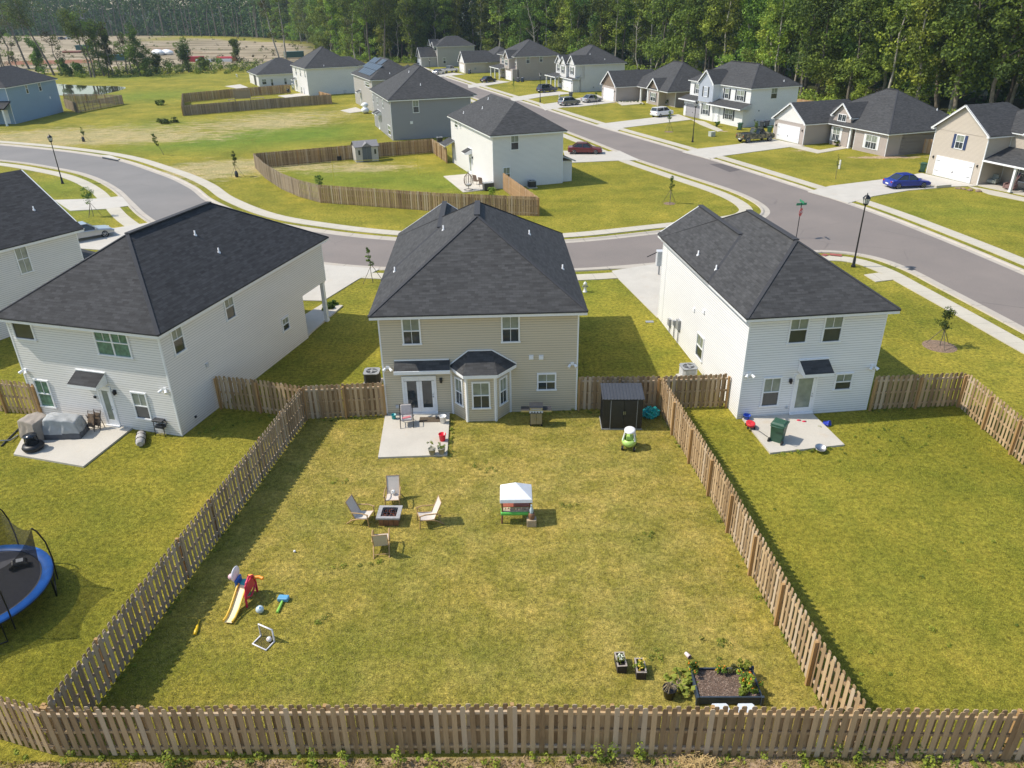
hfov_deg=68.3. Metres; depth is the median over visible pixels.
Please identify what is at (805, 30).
tree
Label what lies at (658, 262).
mailbox
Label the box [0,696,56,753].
fence
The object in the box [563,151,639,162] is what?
driveway
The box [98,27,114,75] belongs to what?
tree
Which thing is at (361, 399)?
fence
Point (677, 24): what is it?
tree
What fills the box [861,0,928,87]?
tree
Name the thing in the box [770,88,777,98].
window
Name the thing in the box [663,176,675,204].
sapling
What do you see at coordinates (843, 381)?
window
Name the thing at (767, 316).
house
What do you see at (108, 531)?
grass
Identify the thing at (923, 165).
wheeled bin
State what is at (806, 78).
tree
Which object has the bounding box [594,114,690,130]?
driveway
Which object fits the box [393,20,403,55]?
tree
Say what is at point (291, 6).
tree
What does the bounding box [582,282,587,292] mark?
fire hydrant
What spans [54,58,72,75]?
tree
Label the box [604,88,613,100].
garage door
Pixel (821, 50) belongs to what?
tree
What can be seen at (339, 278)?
driveway
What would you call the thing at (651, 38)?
tree
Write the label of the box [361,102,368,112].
covered boat
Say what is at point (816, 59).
tree
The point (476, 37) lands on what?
tree
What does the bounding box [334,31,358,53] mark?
tree
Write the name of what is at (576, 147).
parked car
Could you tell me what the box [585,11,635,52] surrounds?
tree
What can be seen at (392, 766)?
dry grass
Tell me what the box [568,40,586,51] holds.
tree
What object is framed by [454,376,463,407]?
window
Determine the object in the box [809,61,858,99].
tree
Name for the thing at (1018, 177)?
flag
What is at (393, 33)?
tree
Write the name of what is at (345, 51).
tree
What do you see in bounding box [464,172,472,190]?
egg chair
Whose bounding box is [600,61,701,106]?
house
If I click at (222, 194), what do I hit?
sidewalk
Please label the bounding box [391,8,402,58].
tree
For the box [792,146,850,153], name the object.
garden path
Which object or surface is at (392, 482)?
garden chair
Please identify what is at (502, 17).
tree
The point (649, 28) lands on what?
tree
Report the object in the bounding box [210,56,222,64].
tree
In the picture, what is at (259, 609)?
ball
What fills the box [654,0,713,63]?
tree
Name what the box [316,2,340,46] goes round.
tree
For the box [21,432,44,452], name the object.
tyre planter
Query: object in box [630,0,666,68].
tree
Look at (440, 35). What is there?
tree
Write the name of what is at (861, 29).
tree
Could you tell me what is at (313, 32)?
tree
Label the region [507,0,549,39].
tree
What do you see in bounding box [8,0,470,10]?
sky
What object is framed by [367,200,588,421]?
house
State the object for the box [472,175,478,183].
wicker chair
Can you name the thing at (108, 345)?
window
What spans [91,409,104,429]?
folded chair
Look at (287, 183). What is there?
fence
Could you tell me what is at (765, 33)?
tree
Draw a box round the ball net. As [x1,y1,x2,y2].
[331,155,418,178]
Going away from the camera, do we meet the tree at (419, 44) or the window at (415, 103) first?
the window at (415, 103)
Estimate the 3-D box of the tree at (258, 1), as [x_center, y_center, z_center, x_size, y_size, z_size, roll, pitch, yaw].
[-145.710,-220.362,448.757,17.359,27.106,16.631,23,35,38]
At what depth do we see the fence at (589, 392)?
37.78 m
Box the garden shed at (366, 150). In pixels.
[350,139,378,162]
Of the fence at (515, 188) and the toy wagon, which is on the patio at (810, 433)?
the toy wagon
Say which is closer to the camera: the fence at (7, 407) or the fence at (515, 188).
the fence at (7, 407)
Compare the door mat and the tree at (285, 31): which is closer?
the door mat
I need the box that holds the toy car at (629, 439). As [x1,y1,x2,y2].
[621,426,636,451]
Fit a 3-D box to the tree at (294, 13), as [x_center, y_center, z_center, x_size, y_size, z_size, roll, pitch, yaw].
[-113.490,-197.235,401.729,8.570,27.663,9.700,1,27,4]
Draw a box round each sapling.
[80,186,96,215]
[150,134,163,154]
[231,151,243,175]
[315,174,323,200]
[363,247,381,283]
[487,187,495,194]
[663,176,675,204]
[665,111,672,132]
[751,121,758,141]
[922,306,957,352]
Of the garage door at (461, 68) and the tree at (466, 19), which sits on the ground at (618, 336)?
the tree at (466, 19)
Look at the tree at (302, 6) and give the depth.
369.62 m
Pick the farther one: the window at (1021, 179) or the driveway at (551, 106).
the driveway at (551, 106)
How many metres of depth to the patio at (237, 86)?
190.41 m
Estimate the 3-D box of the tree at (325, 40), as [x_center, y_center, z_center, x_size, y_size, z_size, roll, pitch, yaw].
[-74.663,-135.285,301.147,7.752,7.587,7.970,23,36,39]
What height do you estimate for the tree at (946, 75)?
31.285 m
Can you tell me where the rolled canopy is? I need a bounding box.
[135,430,146,446]
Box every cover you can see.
[17,412,45,440]
[42,412,89,439]
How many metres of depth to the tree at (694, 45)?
186.97 m
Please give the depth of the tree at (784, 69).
173.35 m
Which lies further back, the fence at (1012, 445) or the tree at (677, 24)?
the tree at (677, 24)
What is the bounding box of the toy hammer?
[276,595,289,612]
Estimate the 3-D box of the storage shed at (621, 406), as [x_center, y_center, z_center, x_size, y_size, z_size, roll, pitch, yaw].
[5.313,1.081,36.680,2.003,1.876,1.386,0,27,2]
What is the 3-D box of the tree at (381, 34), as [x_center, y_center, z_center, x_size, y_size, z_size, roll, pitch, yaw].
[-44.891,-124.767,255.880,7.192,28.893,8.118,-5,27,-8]
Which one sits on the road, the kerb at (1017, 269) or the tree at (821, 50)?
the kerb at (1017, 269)
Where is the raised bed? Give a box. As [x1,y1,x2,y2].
[686,658,764,705]
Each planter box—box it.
[614,651,626,673]
[632,657,646,679]
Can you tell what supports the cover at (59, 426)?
on the patio at (91, 445)
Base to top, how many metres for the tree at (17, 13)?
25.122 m
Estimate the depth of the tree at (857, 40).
157.07 m
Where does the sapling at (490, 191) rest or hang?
on the ground at (618, 336)
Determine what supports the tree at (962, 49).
on the ground at (618, 336)
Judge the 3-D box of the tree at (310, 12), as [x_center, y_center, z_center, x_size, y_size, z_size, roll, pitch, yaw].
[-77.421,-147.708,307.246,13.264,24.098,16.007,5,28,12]
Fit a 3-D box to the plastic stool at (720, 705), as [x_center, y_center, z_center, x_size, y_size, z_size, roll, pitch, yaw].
[5.981,9.496,21.723,0.560,0.422,0.390,-1,27,0]
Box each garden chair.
[345,494,375,527]
[371,528,389,558]
[383,475,401,504]
[415,495,443,528]
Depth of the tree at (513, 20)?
253.09 m
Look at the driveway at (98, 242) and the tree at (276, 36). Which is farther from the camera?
the tree at (276, 36)
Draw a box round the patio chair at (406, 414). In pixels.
[399,403,413,428]
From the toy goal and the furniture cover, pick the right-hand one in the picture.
the toy goal
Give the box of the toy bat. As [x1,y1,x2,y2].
[193,619,199,634]
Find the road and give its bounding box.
[0,77,1023,326]
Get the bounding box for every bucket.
[438,432,445,441]
[439,414,445,423]
[823,420,830,426]
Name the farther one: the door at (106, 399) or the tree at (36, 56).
the tree at (36, 56)
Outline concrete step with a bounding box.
[930,183,950,187]
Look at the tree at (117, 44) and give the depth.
226.07 m
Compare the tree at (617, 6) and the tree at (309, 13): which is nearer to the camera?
the tree at (617, 6)
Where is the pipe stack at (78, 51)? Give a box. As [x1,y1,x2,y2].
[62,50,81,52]
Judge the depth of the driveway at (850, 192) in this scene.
80.80 m
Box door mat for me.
[419,417,439,421]
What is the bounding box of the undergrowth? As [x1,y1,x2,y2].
[330,50,955,113]
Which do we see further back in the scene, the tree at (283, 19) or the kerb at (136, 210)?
the tree at (283, 19)
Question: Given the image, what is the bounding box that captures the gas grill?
[521,402,551,425]
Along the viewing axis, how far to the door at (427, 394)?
37.57 m
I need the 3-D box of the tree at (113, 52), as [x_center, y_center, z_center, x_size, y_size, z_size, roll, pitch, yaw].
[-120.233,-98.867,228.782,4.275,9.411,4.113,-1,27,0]
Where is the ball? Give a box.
[256,605,263,613]
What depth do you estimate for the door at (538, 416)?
36.70 m
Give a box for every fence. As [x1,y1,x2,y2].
[0,380,42,413]
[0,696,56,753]
[40,387,306,743]
[40,702,1023,759]
[63,94,123,103]
[64,95,122,112]
[181,94,183,113]
[182,84,290,102]
[182,94,331,115]
[213,376,299,414]
[253,139,432,167]
[253,154,321,202]
[301,382,386,420]
[318,185,537,215]
[431,139,447,162]
[503,173,538,215]
[577,376,660,410]
[656,378,865,747]
[662,373,730,407]
[868,372,969,410]
[922,138,932,153]
[956,374,1023,463]
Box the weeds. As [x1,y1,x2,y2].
[14,737,1023,767]
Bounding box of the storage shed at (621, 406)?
[599,383,644,429]
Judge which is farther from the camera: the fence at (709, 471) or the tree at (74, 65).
the tree at (74, 65)
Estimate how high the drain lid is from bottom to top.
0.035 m
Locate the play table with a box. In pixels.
[500,482,532,523]
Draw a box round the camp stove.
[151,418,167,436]
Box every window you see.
[10,323,36,341]
[13,246,34,274]
[32,379,56,408]
[92,332,133,359]
[129,391,151,420]
[170,326,187,356]
[223,296,237,321]
[281,315,290,332]
[401,319,421,345]
[412,100,419,112]
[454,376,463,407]
[471,381,490,409]
[499,375,507,406]
[501,317,520,342]
[503,167,509,176]
[510,136,519,149]
[536,373,556,390]
[650,92,655,101]
[694,331,704,362]
[695,84,698,93]
[702,104,708,114]
[724,88,729,98]
[724,108,732,119]
[736,90,744,101]
[759,376,782,407]
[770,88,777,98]
[786,319,810,344]
[820,317,844,343]
[831,126,840,140]
[832,372,853,390]
[837,113,846,121]
[864,134,877,149]
[954,134,965,149]
[1018,169,1023,182]
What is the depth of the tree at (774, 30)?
152.21 m
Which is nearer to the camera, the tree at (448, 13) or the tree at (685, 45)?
the tree at (685, 45)
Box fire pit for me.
[376,505,402,525]
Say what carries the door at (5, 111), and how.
in the house at (26, 95)
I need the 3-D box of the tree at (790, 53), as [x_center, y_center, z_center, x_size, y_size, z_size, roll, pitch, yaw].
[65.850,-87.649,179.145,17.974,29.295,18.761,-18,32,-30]
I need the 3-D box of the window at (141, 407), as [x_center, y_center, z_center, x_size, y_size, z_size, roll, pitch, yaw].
[-17.832,1.063,36.313,0.954,1.495,0.090,6,28,14]
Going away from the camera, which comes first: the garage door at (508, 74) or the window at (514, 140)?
the window at (514, 140)
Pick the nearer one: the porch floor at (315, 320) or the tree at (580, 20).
the porch floor at (315, 320)
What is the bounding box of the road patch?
[711,164,740,171]
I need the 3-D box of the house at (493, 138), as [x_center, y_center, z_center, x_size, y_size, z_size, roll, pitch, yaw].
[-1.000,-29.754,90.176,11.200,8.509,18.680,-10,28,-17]
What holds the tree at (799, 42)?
on the ground at (618, 336)
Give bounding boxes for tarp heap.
[152,49,173,54]
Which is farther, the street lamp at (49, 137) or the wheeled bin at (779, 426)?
the street lamp at (49, 137)
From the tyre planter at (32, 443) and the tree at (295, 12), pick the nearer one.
the tyre planter at (32, 443)
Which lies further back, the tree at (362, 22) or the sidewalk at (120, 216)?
the tree at (362, 22)
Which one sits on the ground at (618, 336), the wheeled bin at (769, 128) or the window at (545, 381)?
the wheeled bin at (769, 128)
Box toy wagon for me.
[745,420,767,436]
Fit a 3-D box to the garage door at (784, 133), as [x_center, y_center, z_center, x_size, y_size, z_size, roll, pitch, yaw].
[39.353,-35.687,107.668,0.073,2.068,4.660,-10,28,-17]
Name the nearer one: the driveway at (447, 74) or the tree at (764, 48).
the tree at (764, 48)
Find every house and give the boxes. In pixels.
[0,65,63,125]
[0,169,94,339]
[0,201,329,435]
[236,57,293,86]
[290,46,365,95]
[351,57,409,111]
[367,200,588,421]
[369,64,476,140]
[416,36,475,66]
[439,94,575,188]
[457,46,504,73]
[489,39,560,80]
[545,44,626,91]
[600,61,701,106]
[657,205,900,418]
[678,60,802,127]
[771,88,949,156]
[926,102,1023,191]
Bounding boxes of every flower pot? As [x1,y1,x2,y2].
[426,442,435,454]
[437,442,445,454]
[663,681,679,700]
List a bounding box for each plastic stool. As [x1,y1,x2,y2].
[712,703,729,717]
[737,703,753,712]
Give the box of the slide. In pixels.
[222,566,263,622]
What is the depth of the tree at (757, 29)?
182.26 m
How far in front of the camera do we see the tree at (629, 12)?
219.58 m
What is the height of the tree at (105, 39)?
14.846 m
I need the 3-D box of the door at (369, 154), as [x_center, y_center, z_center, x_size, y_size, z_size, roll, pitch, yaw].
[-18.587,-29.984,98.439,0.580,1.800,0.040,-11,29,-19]
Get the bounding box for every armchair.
[987,174,999,183]
[1002,179,1017,189]
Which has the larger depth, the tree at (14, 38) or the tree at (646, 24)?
the tree at (14, 38)
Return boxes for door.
[3,110,10,123]
[97,386,120,426]
[362,147,367,161]
[367,147,371,160]
[401,375,437,413]
[460,64,463,72]
[469,155,471,173]
[506,71,510,79]
[530,414,535,423]
[536,414,541,423]
[563,80,570,91]
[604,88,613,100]
[610,400,623,427]
[623,400,637,427]
[685,103,699,117]
[713,107,718,121]
[777,124,799,142]
[788,374,818,414]
[933,157,972,182]
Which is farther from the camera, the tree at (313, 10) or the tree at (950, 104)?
the tree at (313, 10)
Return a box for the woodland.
[0,0,1023,103]
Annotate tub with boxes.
[743,413,750,419]
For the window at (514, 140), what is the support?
in the house at (493, 138)
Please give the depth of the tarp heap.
313.56 m
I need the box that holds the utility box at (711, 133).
[708,131,715,136]
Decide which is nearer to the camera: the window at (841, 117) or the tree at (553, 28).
the window at (841, 117)
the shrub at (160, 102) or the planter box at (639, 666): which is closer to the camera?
the planter box at (639, 666)
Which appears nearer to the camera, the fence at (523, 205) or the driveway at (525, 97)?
the fence at (523, 205)
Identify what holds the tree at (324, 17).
on the ground at (618, 336)
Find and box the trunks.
[0,0,264,37]
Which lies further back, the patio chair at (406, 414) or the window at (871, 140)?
the window at (871, 140)
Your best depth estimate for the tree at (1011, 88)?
126.66 m
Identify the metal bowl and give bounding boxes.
[815,444,825,451]
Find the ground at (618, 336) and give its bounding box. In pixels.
[0,2,1023,767]
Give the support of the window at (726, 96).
in the house at (734, 93)
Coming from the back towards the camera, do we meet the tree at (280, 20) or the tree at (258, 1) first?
the tree at (258, 1)
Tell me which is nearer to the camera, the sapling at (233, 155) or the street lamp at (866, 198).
the street lamp at (866, 198)
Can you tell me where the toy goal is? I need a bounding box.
[252,623,274,650]
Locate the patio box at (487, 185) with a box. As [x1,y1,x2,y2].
[482,181,493,190]
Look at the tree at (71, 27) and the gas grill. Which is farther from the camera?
the tree at (71, 27)
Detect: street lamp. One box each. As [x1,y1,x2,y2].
[47,135,63,183]
[691,101,697,141]
[851,193,870,267]
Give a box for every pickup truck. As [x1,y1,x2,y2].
[440,65,457,72]
[736,127,774,142]
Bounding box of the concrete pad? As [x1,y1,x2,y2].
[864,273,895,281]
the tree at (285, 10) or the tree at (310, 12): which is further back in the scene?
the tree at (285, 10)
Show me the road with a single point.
(826, 223)
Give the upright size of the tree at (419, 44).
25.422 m
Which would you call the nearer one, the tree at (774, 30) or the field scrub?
the tree at (774, 30)
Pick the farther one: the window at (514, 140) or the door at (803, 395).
the window at (514, 140)
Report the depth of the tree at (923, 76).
121.97 m
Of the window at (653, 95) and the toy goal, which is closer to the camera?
the toy goal
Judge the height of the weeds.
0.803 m
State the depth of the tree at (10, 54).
233.67 m
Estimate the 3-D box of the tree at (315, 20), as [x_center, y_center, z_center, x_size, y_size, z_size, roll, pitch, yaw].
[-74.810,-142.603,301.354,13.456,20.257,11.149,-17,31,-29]
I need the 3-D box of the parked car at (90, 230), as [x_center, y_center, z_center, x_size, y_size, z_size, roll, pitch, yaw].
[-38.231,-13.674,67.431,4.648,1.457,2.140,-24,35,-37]
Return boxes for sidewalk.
[0,99,752,237]
[0,163,1023,353]
[424,67,1023,265]
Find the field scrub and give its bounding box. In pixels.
[0,33,378,69]
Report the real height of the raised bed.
0.797 m
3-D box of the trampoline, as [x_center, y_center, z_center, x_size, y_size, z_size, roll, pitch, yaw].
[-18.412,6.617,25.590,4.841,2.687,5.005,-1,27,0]
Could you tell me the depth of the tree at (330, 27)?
279.84 m
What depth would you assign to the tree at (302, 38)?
417.27 m
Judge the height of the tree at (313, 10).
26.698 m
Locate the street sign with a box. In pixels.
[796,199,806,236]
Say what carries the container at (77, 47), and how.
on the ground at (618, 336)
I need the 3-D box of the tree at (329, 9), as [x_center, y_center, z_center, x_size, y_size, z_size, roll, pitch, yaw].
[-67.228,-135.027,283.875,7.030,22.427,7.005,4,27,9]
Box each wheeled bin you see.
[737,122,742,129]
[759,120,764,127]
[764,120,770,127]
[767,126,772,131]
[767,417,789,445]
[918,162,927,171]
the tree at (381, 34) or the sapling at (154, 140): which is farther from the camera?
the tree at (381, 34)
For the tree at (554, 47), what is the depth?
237.01 m
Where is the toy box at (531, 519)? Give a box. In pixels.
[527,504,535,526]
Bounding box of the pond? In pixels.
[56,84,125,95]
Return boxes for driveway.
[55,196,129,210]
[78,222,150,249]
[302,265,378,300]
[438,73,462,76]
[468,80,508,87]
[510,91,568,100]
[539,95,614,110]
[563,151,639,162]
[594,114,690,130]
[612,264,660,317]
[683,139,804,158]
[808,173,975,202]
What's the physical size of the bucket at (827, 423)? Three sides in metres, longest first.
0.348 x 0.331 x 0.300 m
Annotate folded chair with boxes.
[86,410,99,431]
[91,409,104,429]
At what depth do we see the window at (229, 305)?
39.02 m
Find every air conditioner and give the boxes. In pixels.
[363,367,382,383]
[436,136,442,142]
[526,180,537,188]
[676,362,697,377]
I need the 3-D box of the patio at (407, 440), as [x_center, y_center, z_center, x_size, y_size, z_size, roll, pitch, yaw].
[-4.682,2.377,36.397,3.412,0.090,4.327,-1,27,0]
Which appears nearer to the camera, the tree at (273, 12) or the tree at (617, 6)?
the tree at (617, 6)
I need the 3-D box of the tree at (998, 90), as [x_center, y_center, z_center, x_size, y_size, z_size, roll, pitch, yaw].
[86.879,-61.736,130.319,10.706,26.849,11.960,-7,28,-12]
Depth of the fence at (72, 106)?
152.41 m
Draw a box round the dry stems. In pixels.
[659,750,736,767]
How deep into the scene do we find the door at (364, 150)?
98.21 m
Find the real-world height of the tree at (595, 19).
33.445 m
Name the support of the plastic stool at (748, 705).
on the ground at (618, 336)
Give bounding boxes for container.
[74,45,92,49]
[106,54,126,60]
[283,51,303,57]
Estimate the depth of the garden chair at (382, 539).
28.35 m
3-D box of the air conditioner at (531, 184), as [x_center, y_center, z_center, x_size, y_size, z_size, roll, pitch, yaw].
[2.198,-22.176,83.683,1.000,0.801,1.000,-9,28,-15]
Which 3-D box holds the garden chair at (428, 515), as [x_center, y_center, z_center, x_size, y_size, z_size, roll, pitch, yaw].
[-3.267,5.075,30.008,1.018,1.070,0.688,-9,28,-15]
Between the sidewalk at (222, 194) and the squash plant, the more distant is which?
the sidewalk at (222, 194)
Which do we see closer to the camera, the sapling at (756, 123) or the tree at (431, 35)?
the sapling at (756, 123)
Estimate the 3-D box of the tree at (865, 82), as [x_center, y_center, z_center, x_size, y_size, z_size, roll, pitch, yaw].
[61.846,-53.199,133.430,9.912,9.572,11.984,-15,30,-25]
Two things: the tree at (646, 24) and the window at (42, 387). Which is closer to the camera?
the window at (42, 387)
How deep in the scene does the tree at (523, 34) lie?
245.19 m
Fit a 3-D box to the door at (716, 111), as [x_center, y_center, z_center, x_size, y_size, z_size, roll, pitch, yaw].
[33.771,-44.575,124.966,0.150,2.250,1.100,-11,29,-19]
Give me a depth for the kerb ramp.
60.37 m
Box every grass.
[0,413,273,735]
[0,753,1023,767]
[691,407,1023,749]
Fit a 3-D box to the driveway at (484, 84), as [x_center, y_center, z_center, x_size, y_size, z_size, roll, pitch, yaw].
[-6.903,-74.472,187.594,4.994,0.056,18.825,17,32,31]
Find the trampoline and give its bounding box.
[0,509,58,644]
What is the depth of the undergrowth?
207.24 m
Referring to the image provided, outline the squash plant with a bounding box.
[663,667,698,697]
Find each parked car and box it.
[77,221,114,238]
[432,69,444,74]
[480,76,496,82]
[536,84,557,92]
[557,96,580,105]
[568,142,602,153]
[581,94,602,102]
[650,106,673,116]
[882,172,930,188]
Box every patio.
[14,421,132,467]
[226,84,247,88]
[279,93,307,97]
[340,107,361,112]
[378,411,449,458]
[444,174,482,192]
[742,413,844,453]
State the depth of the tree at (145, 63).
220.35 m
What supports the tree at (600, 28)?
on the ground at (618, 336)
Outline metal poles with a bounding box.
[0,428,18,445]
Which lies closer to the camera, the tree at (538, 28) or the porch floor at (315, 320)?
the porch floor at (315, 320)
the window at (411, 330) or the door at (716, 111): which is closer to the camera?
the window at (411, 330)
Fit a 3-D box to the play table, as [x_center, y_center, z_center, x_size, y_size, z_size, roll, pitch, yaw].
[0.164,4.617,30.120,1.280,1.662,1.080,-1,27,0]
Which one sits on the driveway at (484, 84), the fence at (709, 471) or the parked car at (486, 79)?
the parked car at (486, 79)
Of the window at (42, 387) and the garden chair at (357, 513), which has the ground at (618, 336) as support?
the garden chair at (357, 513)
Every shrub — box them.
[155,99,164,105]
[156,117,178,123]
[321,301,334,310]
[329,299,338,305]
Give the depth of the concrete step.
81.13 m
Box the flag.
[1013,170,1021,186]
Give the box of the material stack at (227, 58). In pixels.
[189,56,236,61]
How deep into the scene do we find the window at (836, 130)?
104.43 m
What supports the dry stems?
on the ground at (618, 336)
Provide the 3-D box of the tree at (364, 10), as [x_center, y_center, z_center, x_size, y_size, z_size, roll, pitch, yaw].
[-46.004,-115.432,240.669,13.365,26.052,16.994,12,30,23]
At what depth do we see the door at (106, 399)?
36.92 m
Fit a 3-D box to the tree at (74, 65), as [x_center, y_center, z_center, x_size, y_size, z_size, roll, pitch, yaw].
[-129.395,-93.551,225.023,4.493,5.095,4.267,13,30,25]
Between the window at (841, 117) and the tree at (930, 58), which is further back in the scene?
the tree at (930, 58)
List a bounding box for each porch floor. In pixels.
[305,304,342,336]
[973,182,1023,195]
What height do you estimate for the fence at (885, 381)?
1.872 m
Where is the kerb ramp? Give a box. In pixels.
[821,253,841,255]
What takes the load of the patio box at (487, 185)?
on the patio at (457, 181)
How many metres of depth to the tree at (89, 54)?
227.54 m
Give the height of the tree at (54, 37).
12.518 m
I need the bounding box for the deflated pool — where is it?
[642,406,659,419]
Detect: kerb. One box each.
[0,97,769,242]
[0,160,1023,333]
[436,74,1023,274]
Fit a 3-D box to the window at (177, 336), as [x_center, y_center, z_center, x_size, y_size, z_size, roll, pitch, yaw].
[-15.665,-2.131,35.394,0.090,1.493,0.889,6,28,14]
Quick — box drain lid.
[101,155,118,159]
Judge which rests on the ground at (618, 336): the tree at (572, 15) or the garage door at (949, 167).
the tree at (572, 15)
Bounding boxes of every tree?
[0,0,54,75]
[0,3,29,68]
[0,9,15,64]
[0,21,7,66]
[0,41,8,65]
[6,43,18,66]
[23,35,48,74]
[29,55,41,71]
[39,5,92,76]
[40,30,64,71]
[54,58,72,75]
[67,13,95,76]
[70,61,87,76]
[81,39,95,69]
[82,18,109,75]
[95,21,112,75]
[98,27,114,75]
[107,41,120,73]
[113,30,128,73]
[117,36,132,73]
[123,22,144,75]
[132,43,154,75]
[148,52,164,73]
[161,58,176,73]
[172,36,194,71]
[174,50,183,70]
[195,55,210,69]
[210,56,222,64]
[228,38,243,62]
[248,0,272,29]
[257,0,278,56]
[262,0,280,29]
[263,1,286,37]
[265,0,281,34]
[266,26,280,38]
[270,0,289,37]
[271,0,293,31]
[272,0,288,58]
[281,25,292,40]
[284,0,297,29]
[285,23,302,40]
[287,0,302,40]
[288,0,301,41]
[292,0,309,37]
[294,19,304,40]
[296,12,307,42]
[297,0,315,44]
[303,0,338,29]
[305,0,331,46]
[305,8,317,46]
[307,2,324,36]
[310,1,332,46]
[315,0,340,50]
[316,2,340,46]
[316,35,332,49]
[323,0,342,54]
[325,0,370,55]
[327,1,355,51]
[334,0,349,53]
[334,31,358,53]
[335,7,351,36]
[338,0,387,49]
[338,36,358,57]
[341,0,393,60]
[343,12,361,58]
[350,0,376,53]
[350,34,380,60]
[367,0,406,58]
[370,0,391,56]
[370,0,401,57]
[387,0,427,49]
[391,4,407,56]
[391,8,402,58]
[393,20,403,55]
[394,0,440,61]
[396,0,420,61]
[398,0,434,46]
[422,0,462,39]
[425,0,455,36]
[427,0,471,37]
[428,3,470,38]
[430,7,444,38]
[431,0,479,39]
[449,0,464,36]
[458,0,488,50]
[462,35,478,41]
[467,0,489,49]
[468,0,504,47]
[471,0,473,43]
[475,0,513,45]
[481,38,496,50]
[482,0,516,48]
[484,0,509,46]
[499,35,522,47]
[504,0,536,46]
[506,0,528,45]
[506,0,558,43]
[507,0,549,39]
[515,0,559,44]
[522,3,538,41]
[529,1,564,43]
[531,0,563,44]
[542,37,559,51]
[546,0,576,54]
[547,1,569,52]
[551,0,597,54]
[551,43,564,54]
[556,2,594,41]
[560,0,583,53]
[562,0,590,37]
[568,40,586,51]
[575,0,632,50]
[576,0,621,51]
[583,0,630,53]
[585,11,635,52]
[600,0,629,55]
[606,0,636,59]
[623,0,650,66]
[629,17,639,69]
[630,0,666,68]
[630,4,657,65]
[636,0,686,66]
[642,0,665,67]
[650,0,653,68]
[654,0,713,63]
[655,8,673,67]
[659,3,701,59]
[660,45,680,66]
[666,0,704,60]
[667,0,682,57]
[683,0,743,68]
[685,0,707,71]
[685,0,728,71]
[701,2,723,69]
[706,0,746,60]
[708,0,744,63]
[713,0,741,65]
[714,54,735,67]
[734,0,760,60]
[734,0,793,65]
[734,7,770,49]
[741,46,766,66]
[753,0,782,67]
[755,2,795,72]
[757,0,805,71]
[777,0,833,98]
[777,2,831,93]
[777,12,799,73]
[779,14,799,74]
[785,0,824,91]
[794,0,856,100]
[794,17,855,86]
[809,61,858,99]
[819,0,893,99]
[823,0,904,100]
[824,2,851,97]
[824,55,905,99]
[825,3,886,71]
[860,0,915,89]
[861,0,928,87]
[874,0,938,88]
[892,0,1009,109]
[899,0,953,104]
[901,5,943,97]
[906,5,950,82]
[925,0,1020,112]
[948,1,974,111]
[954,0,1023,102]
[976,0,1023,102]
[984,0,1023,101]
[1006,1,1023,88]
[1009,59,1023,103]
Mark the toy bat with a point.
(196, 630)
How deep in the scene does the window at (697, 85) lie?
130.27 m
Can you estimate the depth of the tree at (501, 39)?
251.01 m
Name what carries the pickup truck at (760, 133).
on the driveway at (741, 148)
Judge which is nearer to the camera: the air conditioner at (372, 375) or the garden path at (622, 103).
the air conditioner at (372, 375)
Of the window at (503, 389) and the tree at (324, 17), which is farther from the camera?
the tree at (324, 17)
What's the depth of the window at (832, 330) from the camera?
35.63 m
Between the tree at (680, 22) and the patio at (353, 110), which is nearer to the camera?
the patio at (353, 110)
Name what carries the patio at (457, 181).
on the ground at (618, 336)
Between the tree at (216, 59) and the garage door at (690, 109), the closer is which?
the garage door at (690, 109)
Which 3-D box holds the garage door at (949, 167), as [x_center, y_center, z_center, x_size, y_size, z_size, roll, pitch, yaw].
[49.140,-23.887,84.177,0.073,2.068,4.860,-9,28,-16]
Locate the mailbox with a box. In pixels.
[647,249,662,274]
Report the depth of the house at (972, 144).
81.46 m
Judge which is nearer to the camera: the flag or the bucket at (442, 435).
the bucket at (442, 435)
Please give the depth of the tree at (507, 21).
264.41 m
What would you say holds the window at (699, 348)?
in the house at (767, 316)
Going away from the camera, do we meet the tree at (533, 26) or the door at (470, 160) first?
the door at (470, 160)
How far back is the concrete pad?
55.50 m
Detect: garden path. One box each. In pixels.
[616,101,643,105]
[691,119,722,131]
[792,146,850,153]
[968,186,1023,201]
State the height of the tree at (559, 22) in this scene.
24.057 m
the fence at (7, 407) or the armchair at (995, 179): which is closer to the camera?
the fence at (7, 407)
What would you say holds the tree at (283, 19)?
on the ground at (618, 336)
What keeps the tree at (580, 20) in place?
on the ground at (618, 336)
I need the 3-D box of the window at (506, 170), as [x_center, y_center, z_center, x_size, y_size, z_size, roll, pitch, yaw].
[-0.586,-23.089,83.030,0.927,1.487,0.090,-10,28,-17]
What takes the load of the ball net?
on the ground at (618, 336)
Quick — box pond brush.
[57,59,263,77]
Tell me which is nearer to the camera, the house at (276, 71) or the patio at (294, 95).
the patio at (294, 95)
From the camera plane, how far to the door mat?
37.45 m
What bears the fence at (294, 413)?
on the ground at (618, 336)

